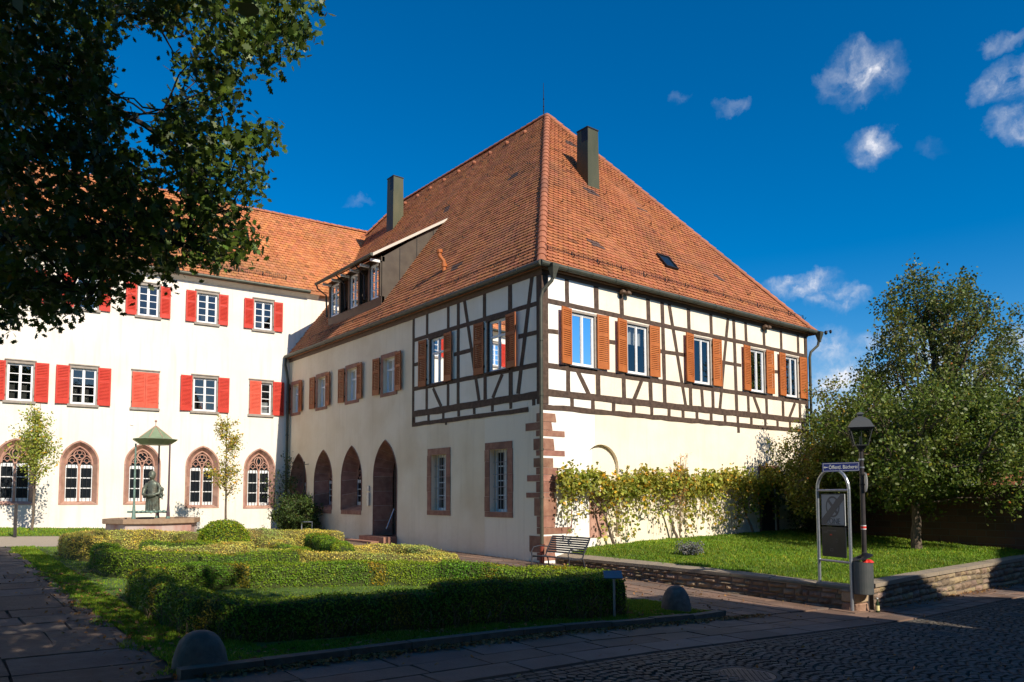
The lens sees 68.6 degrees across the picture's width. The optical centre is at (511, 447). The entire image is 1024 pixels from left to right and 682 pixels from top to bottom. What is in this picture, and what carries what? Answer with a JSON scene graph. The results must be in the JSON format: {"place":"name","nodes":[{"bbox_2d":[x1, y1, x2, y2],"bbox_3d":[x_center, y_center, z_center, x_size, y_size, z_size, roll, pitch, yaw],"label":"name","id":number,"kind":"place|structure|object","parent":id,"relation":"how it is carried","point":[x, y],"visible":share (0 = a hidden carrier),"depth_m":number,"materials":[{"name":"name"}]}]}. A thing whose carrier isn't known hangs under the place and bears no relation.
{"place":"outdoors","nodes":[
{"label":"outdoors","id":0,"kind":"place"},
{"bbox_2d":[0,536,59,546],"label":"gravel path","id":1,"kind":"structure","parent":0,"point":[39,541],"depth_m":20.75,"materials":[{"name":"beige gravel"}]},
{"bbox_2d":[13,503,17,536],"bbox_3d":[-14.467,2.151,21.859,0.083,1.050,0.083,-2,-4,29],"label":"steel bollard","id":2,"kind":"object","parent":1,"relation":"on","point":[15,519],"visible":0.83,"depth_m":21.84,"materials":[{"name":"grey metal"}]},
{"bbox_2d":[102,420,199,531],"bbox_3d":[-11.257,1.072,23.583,2.600,3.864,2.600,-2,-4,31],"label":"fountain","id":3,"kind":"object","parent":1,"relation":"on","point":[155,435],"visible":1,"depth_m":23.24,"materials":[{"name":"stone"}]},
{"bbox_2d":[0,547,173,681],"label":"path","id":4,"kind":"structure","parent":0,"point":[36,645],"depth_m":8.31,"materials":[{"name":"grey stone"}]},
{"bbox_2d":[5,546,175,676],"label":"edge tufts","id":5,"kind":"object","parent":4,"relation":"on","point":[71,596],"visible":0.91,"depth_m":10.10,"materials":[{"name":"green plant"}]},
{"bbox_2d":[0,527,200,535],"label":"grass verge","id":6,"kind":"object","parent":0,"point":[49,532],"depth_m":24.30,"materials":[{"name":"plant"}]},
{"bbox_2d":[0,402,62,529],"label":"young tree","id":7,"kind":"object","parent":6,"relation":"on","point":[36,450],"visible":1,"depth_m":24.77,"materials":[{"name":"green plant"}]},
{"bbox_2d":[201,413,246,522],"bbox_3d":[-10.063,0.969,26.286,1.419,4.333,1.393,0,-4,-9],"label":"young tree","id":8,"kind":"object","parent":6,"relation":"on","point":[228,474],"visible":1,"depth_m":26.31,"materials":[{"name":"green plant"}]},
{"bbox_2d":[36,546,656,660],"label":"garden grass","id":9,"kind":"structure","parent":0,"point":[257,592],"depth_m":13.02,"materials":[{"name":"green plant"}]},
{"bbox_2d":[13,545,180,641],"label":"side grass","id":10,"kind":"structure","parent":9,"relation":"on","point":[38,556],"depth_m":11.21,"materials":[{"name":"green plant"}]},
{"bbox_2d":[56,528,198,561],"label":"clipped hedge","id":11,"kind":"object","parent":9,"relation":"on","point":[75,546],"visible":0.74,"depth_m":18.28,"materials":[{"name":"yellow plant"}]},
{"bbox_2d":[88,541,213,578],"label":"clipped hedge","id":12,"kind":"object","parent":9,"relation":"on","point":[113,560],"visible":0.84,"depth_m":13.89,"materials":[{"name":"green plant"}]},
{"bbox_2d":[139,539,223,550],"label":"clipped hedge","id":13,"kind":"object","parent":9,"relation":"on","point":[174,543],"visible":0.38,"depth_m":16.59,"materials":[{"name":"green plant"}]},
{"bbox_2d":[142,541,254,555],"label":"clipped hedge","id":14,"kind":"object","parent":9,"relation":"on","point":[227,548],"visible":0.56,"depth_m":15.47,"materials":[{"name":"yellow plant"}]},
{"bbox_2d":[171,630,227,673],"bbox_3d":[-3.053,2.008,7.353,0.521,0.420,0.526,3,-5,-39],"label":"stone bollard","id":15,"kind":"object","parent":9,"relation":"on","point":[197,647],"visible":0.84,"depth_m":7.20,"materials":[{"name":"grey stone"}]},
{"bbox_2d":[196,519,251,542],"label":"topiary dome","id":16,"kind":"structure","parent":9,"relation":"on","point":[223,531],"depth_m":17.86,"materials":[{"name":"green plant"}]},
{"bbox_2d":[197,542,312,562],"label":"clipped hedge","id":17,"kind":"object","parent":9,"relation":"on","point":[283,555],"visible":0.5,"depth_m":14.31,"materials":[{"name":"green plant"}]},
{"bbox_2d":[250,534,294,549],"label":"clipped hedge","id":18,"kind":"object","parent":9,"relation":"on","point":[261,541],"visible":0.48,"depth_m":19.04,"materials":[{"name":"yellow plant"}]},
{"bbox_2d":[124,567,454,642],"bbox_3d":[-3.561,2.043,9.818,5.353,0.690,2.370,-1,-4,18],"label":"clipped hedge","id":19,"kind":"object","parent":9,"relation":"on","point":[161,596],"visible":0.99,"depth_m":9.09,"materials":[{"name":"green plant"}]},
{"bbox_2d":[146,558,437,590],"bbox_3d":[-3.678,2.299,13.549,5.364,0.642,0.979,2,-4,-24],"label":"clipped hedge","id":20,"kind":"object","parent":9,"relation":"on","point":[232,574],"visible":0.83,"depth_m":13.32,"materials":[{"name":"green plant"}]},
{"bbox_2d":[242,527,343,546],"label":"clipped hedge","id":21,"kind":"object","parent":9,"relation":"on","point":[297,535],"visible":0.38,"depth_m":20.91,"materials":[{"name":"yellow plant"}]},
{"bbox_2d":[303,532,354,553],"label":"clipped hedge","id":22,"kind":"object","parent":9,"relation":"on","point":[317,542],"visible":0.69,"depth_m":17.64,"materials":[{"name":"green plant"}]},
{"bbox_2d":[251,547,453,563],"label":"clipped hedge","id":23,"kind":"object","parent":9,"relation":"on","point":[311,556],"visible":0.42,"depth_m":14.96,"materials":[{"name":"yellow plant"}]},
{"bbox_2d":[353,542,458,560],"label":"clipped hedge","id":24,"kind":"object","parent":9,"relation":"on","point":[402,548],"visible":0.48,"depth_m":16.88,"materials":[{"name":"yellow plant"}]},
{"bbox_2d":[139,599,710,661],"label":"front grass","id":25,"kind":"structure","parent":9,"relation":"on","point":[637,605],"depth_m":9.00,"materials":[{"name":"green plant"}]},
{"bbox_2d":[433,558,610,579],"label":"clipped hedge","id":26,"kind":"object","parent":9,"relation":"on","point":[455,568],"visible":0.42,"depth_m":12.14,"materials":[{"name":"green plant"}]},
{"bbox_2d":[427,573,629,627],"bbox_3d":[0.309,2.186,10.882,3.384,0.782,0.689,2,-4,-34],"label":"clipped hedge","id":27,"kind":"object","parent":9,"relation":"on","point":[500,599],"visible":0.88,"depth_m":10.55,"materials":[{"name":"green plant"}]},
{"bbox_2d":[603,570,622,617],"bbox_3d":[1.527,2.255,11.322,0.286,0.766,0.135,0,-4,0],"label":"info plaque","id":28,"kind":"object","parent":9,"relation":"on","point":[614,575],"visible":0.78,"depth_m":11.31,"materials":[{"name":"metal"}]},
{"bbox_2d":[661,585,690,611],"bbox_3d":[2.749,2.562,12.580,0.504,0.480,0.519,3,-5,-39],"label":"stone bollard","id":29,"kind":"object","parent":9,"relation":"on","point":[677,598],"visible":0.89,"depth_m":12.41,"materials":[{"name":"grey stone"}]},
{"bbox_2d":[0,524,1010,681],"bbox_3d":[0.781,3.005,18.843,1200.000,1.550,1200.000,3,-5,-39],"label":"ground","id":30,"kind":"structure","parent":0,"point":[162,664],"depth_m":7.76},
{"bbox_2d":[0,0,334,344],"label":"oak tree","id":31,"kind":"object","parent":30,"relation":"on","point":[90,246],"visible":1,"depth_m":7.75,"materials":[{"name":"green plant"}]},
{"bbox_2d":[0,164,367,529],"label":"convent wing","id":32,"kind":"structure","parent":30,"relation":"on","point":[104,384],"depth_m":29.56,"materials":[{"name":"white paint"}]},
{"bbox_2d":[0,445,29,500],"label":"window","id":33,"kind":"structure","parent":32,"relation":"in","point":[14,486],"depth_m":26.58,"materials":[{"name":"white glass"}]},
{"bbox_2d":[3,358,36,403],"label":"window","id":34,"kind":"structure","parent":32,"relation":"in","point":[20,373],"depth_m":26.93,"materials":[{"name":"white paint"}]},
{"bbox_2d":[64,446,92,500],"bbox_3d":[-15.997,0.973,27.711,0.910,2.048,0.090,2,-4,-34],"label":"window","id":35,"kind":"structure","parent":32,"relation":"in","point":[79,462],"depth_m":27.70,"materials":[{"name":"white glass"}]},
{"bbox_2d":[67,363,99,407],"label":"window","id":36,"kind":"structure","parent":32,"relation":"in","point":[83,384],"depth_m":28.04,"materials":[{"name":"white paint"}]},
{"bbox_2d":[73,277,100,312],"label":"window","id":37,"kind":"structure","parent":32,"relation":"in","point":[95,309],"depth_m":28.18,"materials":[{"name":"white paint"}]},
{"bbox_2d":[128,449,154,500],"bbox_3d":[-14.250,1.063,28.873,0.910,2.028,0.090,2,-4,-34],"label":"window","id":38,"kind":"structure","parent":32,"relation":"in","point":[145,463],"depth_m":28.84,"materials":[{"name":"white glass"}]},
{"bbox_2d":[130,368,159,410],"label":"window","id":39,"kind":"structure","parent":32,"relation":"in","point":[135,370],"depth_m":28.96,"materials":[{"name":"white paint"}]},
{"bbox_2d":[135,281,161,319],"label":"window","id":40,"kind":"structure","parent":32,"relation":"in","point":[148,302],"depth_m":29.39,"materials":[{"name":"white paint"}]},
{"bbox_2d":[189,451,213,504],"bbox_3d":[-12.445,1.227,30.070,0.910,2.168,0.090,2,-4,-34],"label":"window","id":41,"kind":"structure","parent":32,"relation":"in","point":[200,493],"depth_m":30.05,"materials":[{"name":"white glass"}]},
{"bbox_2d":[190,373,219,413],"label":"window","id":42,"kind":"structure","parent":32,"relation":"in","point":[204,387],"depth_m":30.40,"materials":[{"name":"white paint"}]},
{"bbox_2d":[194,289,219,326],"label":"window","id":43,"kind":"structure","parent":32,"relation":"in","point":[207,302],"depth_m":30.59,"materials":[{"name":"white paint"}]},
{"bbox_2d":[247,453,268,504],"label":"window","id":44,"kind":"structure","parent":32,"relation":"in","point":[258,465],"depth_m":31.28,"materials":[{"name":"white glass"}]},
{"bbox_2d":[248,378,273,416],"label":"window","id":45,"kind":"structure","parent":32,"relation":"in","point":[266,385],"depth_m":31.61,"materials":[{"name":"white paint"}]},
{"bbox_2d":[252,297,274,332],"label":"window","id":46,"kind":"structure","parent":32,"relation":"in","point":[263,321],"depth_m":31.83,"materials":[{"name":"white paint"}]},
{"bbox_2d":[176,609,725,680],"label":"kerb","id":47,"kind":"structure","parent":30,"relation":"on","point":[188,672],"depth_m":8.40,"materials":[{"name":"stone"}]},
{"bbox_2d":[268,83,831,563],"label":"timber framed house","id":48,"kind":"structure","parent":30,"relation":"on","point":[494,339],"depth_m":23.47,"materials":[{"name":"beige paint"}]},
{"bbox_2d":[260,450,298,520],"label":"climbing plant","id":49,"kind":"object","parent":48,"relation":"attached to","point":[277,480],"visible":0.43,"depth_m":31.20,"materials":[{"name":"green plant"}]},
{"bbox_2d":[290,380,300,415],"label":"window","id":50,"kind":"structure","parent":48,"relation":"in","point":[295,382],"depth_m":31.73,"materials":[{"name":"brown paint"}]},
{"bbox_2d":[303,461,307,495],"bbox_3d":[-8.230,1.976,29.955,0.043,2.820,0.472,3,-5,-37],"label":"wall rod","id":51,"kind":"object","parent":48,"relation":"in","point":[304,478],"depth_m":30.16,"materials":[{"name":"metal"}]},
{"bbox_2d":[315,372,326,410],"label":"window","id":52,"kind":"structure","parent":48,"relation":"in","point":[320,375],"depth_m":29.76,"materials":[{"name":"brown paint"}]},
{"bbox_2d":[328,467,331,503],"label":"window","id":53,"kind":"structure","parent":48,"relation":"in","point":[330,477],"depth_m":29.70,"materials":[{"name":"grey glass"}]},
{"bbox_2d":[345,362,358,404],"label":"window","id":54,"kind":"structure","parent":48,"relation":"in","point":[353,372],"depth_m":27.73,"materials":[{"name":"brown paint"}]},
{"bbox_2d":[356,463,360,504],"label":"window","id":55,"kind":"structure","parent":48,"relation":"in","point":[358,477],"depth_m":27.82,"materials":[{"name":"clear glass"}]},
{"bbox_2d":[380,351,396,397],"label":"window","id":56,"kind":"structure","parent":48,"relation":"in","point":[390,362],"depth_m":25.59,"materials":[{"name":"brown paint"}]},
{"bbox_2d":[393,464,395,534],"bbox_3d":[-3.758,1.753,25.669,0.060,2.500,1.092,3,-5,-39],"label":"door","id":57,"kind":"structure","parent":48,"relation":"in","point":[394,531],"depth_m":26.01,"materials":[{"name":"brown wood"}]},
{"bbox_2d":[426,332,446,386],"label":"window","id":58,"kind":"structure","parent":48,"relation":"in","point":[436,354],"depth_m":23.17,"materials":[{"name":"white paint"}]},
{"bbox_2d":[427,447,450,515],"bbox_3d":[-1.870,1.061,22.980,0.924,2.026,1.440,3,-5,-39],"label":"window","id":59,"kind":"structure","parent":48,"relation":"in","point":[444,461],"depth_m":22.89,"materials":[{"name":"brown paint"}]},
{"bbox_2d":[484,312,509,374],"bbox_3d":[-0.060,-2.798,20.918,0.970,1.640,1.450,3,-5,-39],"label":"window","id":60,"kind":"structure","parent":48,"relation":"in","point":[497,327],"depth_m":20.81,"materials":[{"name":"glass"}]},
{"bbox_2d":[484,441,512,517],"bbox_3d":[-0.019,0.899,20.676,0.924,2.046,1.400,3,-5,-39],"label":"window","id":61,"kind":"structure","parent":48,"relation":"in","point":[504,458],"depth_m":20.56,"materials":[{"name":"white paint"}]},
{"bbox_2d":[568,310,598,369],"bbox_3d":[1.638,-2.846,20.448,1.450,1.610,0.970,3,-5,-39],"label":"window","id":62,"kind":"structure","parent":48,"relation":"in","point":[583,347],"depth_m":20.20,"materials":[{"name":"glass"}]},
{"bbox_2d":[625,321,651,377],"bbox_3d":[3.319,-2.763,21.793,1.440,1.610,0.970,3,-5,-39],"label":"window","id":63,"kind":"structure","parent":48,"relation":"in","point":[637,335],"depth_m":21.73,"materials":[{"name":"white paint"}]},
{"bbox_2d":[692,335,713,386],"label":"window","id":64,"kind":"structure","parent":48,"relation":"in","point":[701,346],"depth_m":23.60,"materials":[{"name":"white paint"}]},
{"bbox_2d":[749,347,767,394],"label":"window","id":65,"kind":"structure","parent":48,"relation":"in","point":[757,357],"depth_m":25.29,"materials":[{"name":"white paint"}]},
{"bbox_2d":[758,465,778,531],"bbox_3d":[8.602,1.851,25.255,1.176,2.454,0.133,3,-5,-39],"label":"side door","id":66,"kind":"structure","parent":48,"relation":"in","point":[768,522],"depth_m":25.25,"materials":[{"name":"brown wood"}]},
{"bbox_2d":[784,354,800,398],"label":"window","id":67,"kind":"structure","parent":48,"relation":"in","point":[788,357],"depth_m":26.71,"materials":[{"name":"white paint"}]},
{"bbox_2d":[557,553,849,608],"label":"retaining wall","id":68,"kind":"structure","parent":30,"relation":"on","point":[733,582],"depth_m":15.70,"materials":[{"name":"stone"}]},
{"bbox_2d":[846,412,874,609],"bbox_3d":[6.550,1.209,14.001,0.470,3.748,0.470,-1,-4,20],"label":"street lamp","id":69,"kind":"object","parent":30,"relation":"on","point":[860,422],"visible":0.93,"depth_m":13.98,"materials":[{"name":"black metal"}]},
{"bbox_2d":[822,459,864,471],"bbox_3d":[6.199,0.341,14.028,0.799,0.251,0.098,0,-4,-5],"label":"direction sign","id":70,"kind":"object","parent":69,"relation":"attached to","point":[841,466],"visible":1,"depth_m":14.03,"materials":[{"name":"metal"}]},
{"bbox_2d":[852,552,873,594],"bbox_3d":[6.406,2.305,13.729,0.380,0.750,0.380,3,-5,-39],"label":"waste bin","id":71,"kind":"object","parent":69,"relation":"attached to","point":[863,578],"visible":0.92,"depth_m":13.57,"materials":[{"name":"metal"}]},
{"bbox_2d":[862,559,873,562],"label":"litter","id":72,"kind":"object","parent":71,"relation":"in","point":[867,561],"visible":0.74,"depth_m":13.69,"materials":[{"name":"red paint"}]},
{"bbox_2d":[859,472,867,491],"bbox_3d":[6.560,0.657,14.048,0.114,0.380,0.380,-1,-4,14],"label":"round sign","id":73,"kind":"object","parent":69,"relation":"attached to","point":[865,480],"visible":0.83,"depth_m":13.99,"materials":[{"name":"metal"}]},
{"bbox_2d":[809,379,971,485],"bbox_3d":[13.472,0.716,27.829,7.166,6.184,5.406,-1,-4,10],"label":"garden bush","id":74,"kind":"object","parent":30,"relation":"on","point":[890,399],"depth_m":26.57,"materials":[{"name":"green plant"}]},
{"bbox_2d":[805,485,1023,549],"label":"brick garden wall","id":75,"kind":"structure","parent":30,"relation":"on","point":[962,523],"depth_m":22.57,"materials":[{"name":"brick"}]},
{"bbox_2d":[835,253,1023,482],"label":"tall tree","id":76,"kind":"object","parent":30,"relation":"on","point":[935,312],"visible":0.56,"depth_m":25.33,"materials":[{"name":"green plant"}]},
{"bbox_2d":[869,554,1023,609],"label":"retaining wall","id":77,"kind":"structure","parent":30,"relation":"on","point":[908,587],"depth_m":16.16,"materials":[{"name":"stone"}]},
{"bbox_2d":[980,396,1022,484],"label":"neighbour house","id":78,"kind":"structure","parent":30,"relation":"on","point":[1013,483],"depth_m":38.03,"materials":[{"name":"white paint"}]},
{"bbox_2d":[2,0,1023,484],"label":"sky","id":79,"kind":"structure","parent":0,"point":[819,147],"materials":[{"name":"blue"}]},
{"bbox_2d":[173,608,922,681],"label":"pavement","id":80,"kind":"structure","parent":0,"point":[507,658],"depth_m":8.61,"materials":[{"name":"grey stone"}]},
{"bbox_2d":[840,588,868,610],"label":"corner pier","id":81,"kind":"structure","parent":80,"relation":"on","point":[860,604],"depth_m":13.78,"materials":[{"name":"stone"}]},
{"bbox_2d":[875,598,879,611],"bbox_3d":[6.647,2.871,13.649,0.072,0.258,0.070,3,-5,-39],"label":"bottle","id":82,"kind":"object","parent":80,"relation":"on","point":[877,607],"visible":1,"depth_m":13.62,"materials":[{"name":"green glass"}]},
{"bbox_2d":[344,538,831,617],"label":"path slabs","id":83,"kind":"structure","parent":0,"point":[746,606],"depth_m":14.54,"materials":[{"name":"grey stone"}]},
{"bbox_2d":[266,475,325,529],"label":"corner bush","id":84,"kind":"object","parent":83,"relation":"on","point":[292,514],"visible":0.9,"depth_m":28.75,"materials":[{"name":"green plant"}]},
{"bbox_2d":[531,535,590,567],"bbox_3d":[1.144,2.599,17.877,0.743,0.918,1.340,3,-5,-39],"label":"park bench","id":85,"kind":"object","parent":83,"relation":"on","point":[563,539],"visible":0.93,"depth_m":18.00,"materials":[{"name":"grey wood"}]},
{"bbox_2d":[816,470,853,610],"bbox_3d":[6.064,1.732,14.128,0.059,2.693,0.863,1,-4,-20],"label":"sign frame","id":86,"kind":"object","parent":83,"relation":"on","point":[834,539],"visible":0.93,"depth_m":14.09,"materials":[{"name":"metal"}]},
{"bbox_2d":[669,452,691,537],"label":"vine","id":87,"kind":"object","parent":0,"point":[681,515],"visible":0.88,"depth_m":21.82,"materials":[{"name":"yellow plant"}]},
{"bbox_2d":[475,597,1023,681],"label":"cobbled street","id":88,"kind":"structure","parent":0,"point":[932,653],"depth_m":8.85,"materials":[{"name":"stone"}]},
{"bbox_2d":[708,667,781,681],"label":"manhole cover","id":89,"kind":"object","parent":88,"relation":"on","point":[756,674],"visible":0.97,"depth_m":7.65,"materials":[{"name":"metal"}]},
{"bbox_2d":[574,527,1023,588],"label":"raised lawn","id":90,"kind":"structure","parent":0,"point":[758,558],"depth_m":18.18,"materials":[{"name":"plant"}]},
{"bbox_2d":[555,459,653,544],"bbox_3d":[2.570,1.521,19.912,3.642,2.341,0.564,3,-5,-39],"label":"grape vine","id":91,"kind":"object","parent":90,"relation":"on","point":[568,479],"visible":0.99,"depth_m":19.94,"materials":[{"name":"green plant"}]},
{"bbox_2d":[639,462,722,537],"bbox_3d":[5.063,1.582,21.920,3.824,2.297,0.552,3,-5,-39],"label":"grape vine","id":92,"kind":"object","parent":90,"relation":"on","point":[705,481],"visible":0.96,"depth_m":21.92,"materials":[{"name":"green plant"}]},
{"bbox_2d":[674,540,706,554],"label":"lavender bush","id":93,"kind":"object","parent":90,"relation":"on","point":[690,548],"visible":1,"depth_m":18.35,"materials":[{"name":"grey plant"}]},
{"bbox_2d":[712,463,786,531],"bbox_3d":[7.714,1.649,24.011,4.070,2.349,0.583,3,-5,-39],"label":"grape vine","id":94,"kind":"object","parent":90,"relation":"on","point":[761,485],"visible":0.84,"depth_m":23.89,"materials":[{"name":"green plant"}]},
{"bbox_2d":[769,453,855,531],"bbox_3d":[10.069,1.562,25.133,3.289,3.113,2.722,3,-5,-39],"label":"garden bush","id":95,"kind":"object","parent":90,"relation":"on","point":[812,524],"visible":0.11,"depth_m":24.92,"materials":[{"name":"green plant"}]},
{"bbox_2d":[761,373,872,527],"bbox_3d":[9.909,0.286,23.407,4.442,5.273,3.651,3,-5,-39],"label":"fruit tree","id":96,"kind":"object","parent":90,"relation":"on","point":[809,474],"visible":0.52,"depth_m":23.19,"materials":[{"name":"green plant"}]},
{"bbox_2d":[802,355,1023,549],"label":"apple tree","id":97,"kind":"object","parent":90,"relation":"on","point":[982,444],"visible":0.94,"depth_m":20.11,"materials":[{"name":"green plant"}]},
{"bbox_2d":[874,583,1023,617],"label":"street margin","id":98,"kind":"object","parent":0,"point":[950,604],"visible":0.86,"depth_m":15.01,"materials":[{"name":"grey stone"}]},
{"bbox_2d":[7,562,1023,681],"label":"fallen leaves","id":99,"kind":"object","parent":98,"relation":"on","point":[309,662],"visible":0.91,"depth_m":9.04,"materials":[{"name":"brown plant"}]}
]}

